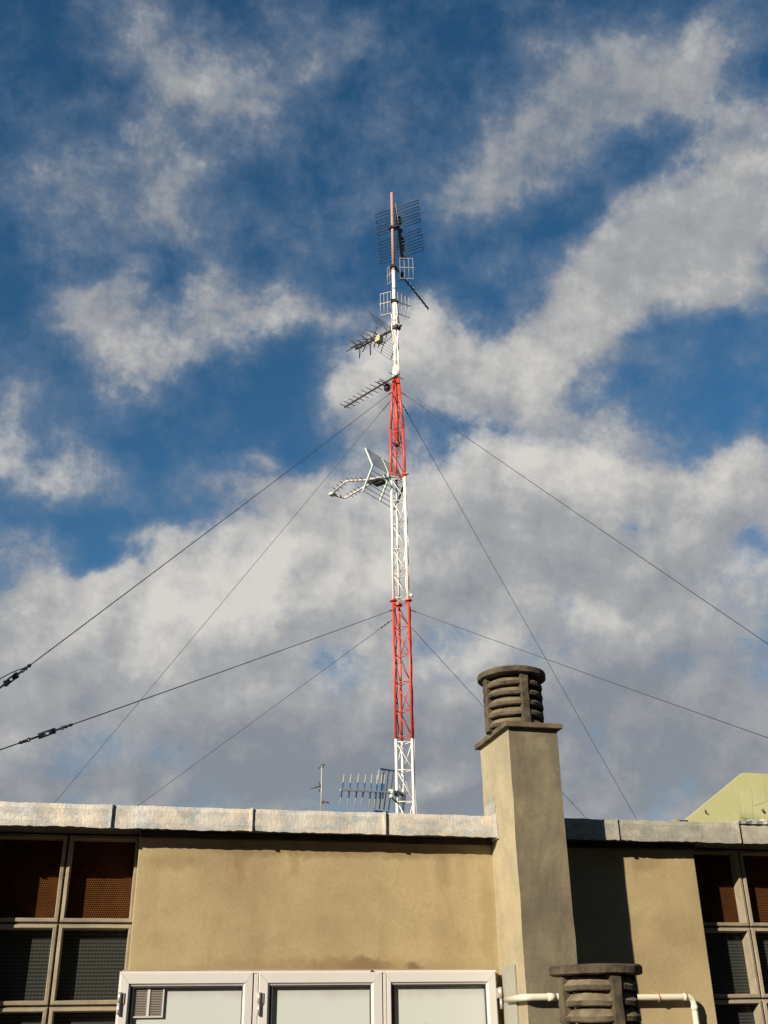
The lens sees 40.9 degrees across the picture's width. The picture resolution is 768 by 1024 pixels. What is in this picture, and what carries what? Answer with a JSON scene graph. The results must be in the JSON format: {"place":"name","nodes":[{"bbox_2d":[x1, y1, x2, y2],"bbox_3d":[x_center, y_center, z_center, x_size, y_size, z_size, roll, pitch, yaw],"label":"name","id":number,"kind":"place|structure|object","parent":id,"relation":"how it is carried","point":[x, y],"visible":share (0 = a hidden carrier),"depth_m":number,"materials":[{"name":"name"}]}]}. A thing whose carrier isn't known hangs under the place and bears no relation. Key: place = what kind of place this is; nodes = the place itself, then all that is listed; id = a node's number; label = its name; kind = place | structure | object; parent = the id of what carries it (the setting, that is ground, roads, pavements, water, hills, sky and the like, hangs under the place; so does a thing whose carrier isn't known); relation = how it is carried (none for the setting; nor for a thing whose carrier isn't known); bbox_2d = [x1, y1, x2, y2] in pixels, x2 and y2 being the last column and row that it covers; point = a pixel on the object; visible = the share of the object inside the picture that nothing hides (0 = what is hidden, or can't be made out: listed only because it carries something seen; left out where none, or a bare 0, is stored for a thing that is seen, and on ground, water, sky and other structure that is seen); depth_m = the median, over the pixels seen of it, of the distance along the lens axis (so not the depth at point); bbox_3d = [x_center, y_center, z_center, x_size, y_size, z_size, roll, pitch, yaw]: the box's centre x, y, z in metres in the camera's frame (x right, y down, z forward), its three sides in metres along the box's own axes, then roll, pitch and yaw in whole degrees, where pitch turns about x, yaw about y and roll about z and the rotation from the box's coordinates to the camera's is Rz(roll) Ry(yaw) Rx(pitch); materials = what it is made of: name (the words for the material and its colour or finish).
{"place":"outdoors","nodes":[
{"label":"outdoors","id":0,"kind":"place"},
{"bbox_2d":[0,0,767,820],"label":"sky","id":1,"kind":"structure","parent":0,"point":[192,192],"materials":[{"name":"blue"}]},
{"bbox_2d":[670,818,687,821],"bbox_3d":[1.688,1.769,5.876,0.081,0.022,0.080,5,-27,-12],"label":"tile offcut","id":2,"kind":"object","parent":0,"point":[677,819],"visible":0.41,"depth_m":5.85,"materials":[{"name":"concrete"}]},
{"bbox_2d":[685,773,767,822],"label":"neighbouring building","id":3,"kind":"structure","parent":0,"point":[742,797],"depth_m":26.24,"materials":[{"name":"paint"}]},
{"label":"terrace floor","id":4,"kind":"structure","parent":0,"visible":0},
{"bbox_2d":[474,665,577,1023],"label":"chimney","id":5,"kind":"object","parent":4,"relation":"on","point":[517,745],"visible":0.98,"depth_m":5.30,"materials":[{"name":"concrete"}]},
{"bbox_2d":[504,991,699,1023],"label":"drain pipe","id":6,"kind":"object","parent":5,"relation":"attached to","point":[658,997],"visible":0.66,"depth_m":5.34,"materials":[{"name":"white plastic"}]},
{"bbox_2d":[549,963,641,1023],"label":"chimney","id":7,"kind":"object","parent":4,"relation":"on","point":[591,993],"visible":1,"depth_m":4.17,"materials":[{"name":"concrete"}]},
{"bbox_3d":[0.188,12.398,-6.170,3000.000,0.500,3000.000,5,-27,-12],"label":"ground","id":8,"kind":"structure","parent":0,"visible":0},
{"bbox_2d":[0,801,767,1023],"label":"rooftop house","id":9,"kind":"structure","parent":8,"relation":"on","point":[116,914],"depth_m":5.22,"materials":[{"name":"paint"}]},
{"bbox_2d":[0,833,139,1023],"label":"lattice window","id":10,"kind":"structure","parent":9,"relation":"in","point":[67,901],"depth_m":5.08,"materials":[{"name":"concrete"}]},
{"bbox_2d":[0,610,391,749],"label":"guy wire","id":11,"kind":"object","parent":9,"relation":"attached to","point":[41,735],"visible":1,"depth_m":7.33,"materials":[{"name":"metal"}]},
{"bbox_2d":[55,400,390,801],"bbox_3d":[-3.801,2.825,17.030,9.011,8.322,0.061,-14,-29,24],"label":"guy wire","id":12,"kind":"object","parent":9,"relation":"attached to","point":[229,593],"visible":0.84,"depth_m":17.03,"materials":[{"name":"metal"}]},
{"bbox_2d":[138,620,391,805],"bbox_3d":[-3.797,4.556,16.157,8.982,4.446,0.061,-14,-29,25],"label":"guy wire","id":13,"kind":"object","parent":9,"relation":"attached to","point":[268,710],"visible":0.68,"depth_m":15.71,"materials":[{"name":"metal"}]},
{"bbox_2d":[115,970,502,1023],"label":"casement window","id":14,"kind":"structure","parent":9,"relation":"in","point":[346,996],"depth_m":4.98,"materials":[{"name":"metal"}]},
{"bbox_2d":[311,764,328,810],"bbox_3d":[-1.223,6.554,19.375,0.372,3.605,0.032,5,-27,-12],"label":"aerial","id":15,"kind":"object","parent":9,"relation":"on","point":[320,786],"visible":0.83,"depth_m":19.96,"materials":[{"name":"metal"}]},
{"bbox_2d":[390,192,416,813],"bbox_3d":[0.205,-0.200,16.222,0.294,12.805,0.348,19,-33,-34],"label":"lattice mast","id":16,"kind":"object","parent":9,"relation":"on","point":[396,443],"visible":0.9,"depth_m":15.65,"materials":[{"name":"metal"}]},
{"bbox_2d":[0,392,391,688],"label":"guy wire","id":17,"kind":"object","parent":16,"relation":"attached to","point":[14,676],"visible":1,"depth_m":7.53,"materials":[{"name":"metal"}]},
{"bbox_2d":[328,448,408,509],"bbox_3d":[-0.252,-0.411,16.622,0.881,0.761,1.307,21,-34,-37],"label":"loop aerial","id":18,"kind":"object","parent":16,"relation":"attached to","point":[380,480],"visible":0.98,"depth_m":16.41,"materials":[{"name":"white metal"}]},
{"bbox_2d":[340,372,402,408],"bbox_3d":[-0.196,-2.001,17.457,0.330,0.146,1.380,21,-34,-37],"label":"yagi aerial","id":19,"kind":"object","parent":16,"relation":"attached to","point":[387,387],"visible":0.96,"depth_m":17.34,"materials":[{"name":"metal"}]},
{"bbox_2d":[339,768,408,812],"bbox_3d":[-0.111,3.751,13.958,1.213,0.609,0.179,22,-35,-38],"label":"antenna","id":20,"kind":"object","parent":16,"relation":"attached to","point":[381,792],"visible":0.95,"depth_m":13.97,"materials":[{"name":"metal"}]},
{"bbox_2d":[346,312,401,360],"bbox_3d":[-0.129,-3.038,17.959,1.116,0.718,0.640,-21,-33,35],"label":"directional aerial","id":21,"kind":"object","parent":16,"relation":"attached to","point":[378,339],"visible":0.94,"depth_m":17.88,"materials":[{"name":"metal"}]},
{"bbox_2d":[379,291,409,323],"bbox_3d":[0.273,-3.557,18.182,0.433,0.492,0.657,-16,-30,28],"label":"corner aerial","id":22,"kind":"object","parent":16,"relation":"attached to","point":[393,300],"visible":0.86,"depth_m":18.01,"materials":[{"name":"metal"}]},
{"bbox_2d":[375,200,423,263],"bbox_3d":[0.281,-5.149,18.871,0.897,1.124,0.442,-6,-27,9],"label":"panel aerial","id":23,"kind":"object","parent":16,"relation":"attached to","point":[401,246],"visible":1,"depth_m":18.84,"materials":[{"name":"black metal"}]},
{"bbox_2d":[387,258,428,308],"bbox_3d":[0.413,-4.089,18.848,0.536,0.465,1.408,-7,-27,13],"label":"corner aerial","id":24,"kind":"object","parent":16,"relation":"attached to","point":[402,275],"visible":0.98,"depth_m":18.45,"materials":[{"name":"metal"}]},
{"bbox_2d":[401,392,767,643],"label":"guy wire","id":25,"kind":"object","parent":16,"relation":"attached to","point":[601,530],"visible":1,"depth_m":11.22,"materials":[{"name":"metal"}]},
{"bbox_2d":[400,615,586,818],"bbox_3d":[3.155,4.859,17.140,0.064,4.589,8.232,-24,-35,38],"label":"guy wire","id":26,"kind":"object","parent":9,"relation":"attached to","point":[475,697],"visible":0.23,"depth_m":16.01,"materials":[{"name":"metal"}]},
{"bbox_2d":[402,404,636,819],"bbox_3d":[3.179,3.176,17.882,0.063,8.264,8.287,-23,-34,37],"label":"guy wire","id":27,"kind":"object","parent":9,"relation":"attached to","point":[515,605],"visible":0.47,"depth_m":17.59,"materials":[{"name":"metal"}]},
{"bbox_2d":[409,609,767,737],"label":"guy wire","id":28,"kind":"object","parent":9,"relation":"attached to","point":[603,679],"visible":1,"depth_m":10.78,"materials":[{"name":"metal"}]},
{"bbox_2d":[693,849,767,1023],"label":"lattice window","id":29,"kind":"structure","parent":9,"relation":"in","point":[733,884],"depth_m":5.84,"materials":[{"name":"concrete"}]}
]}

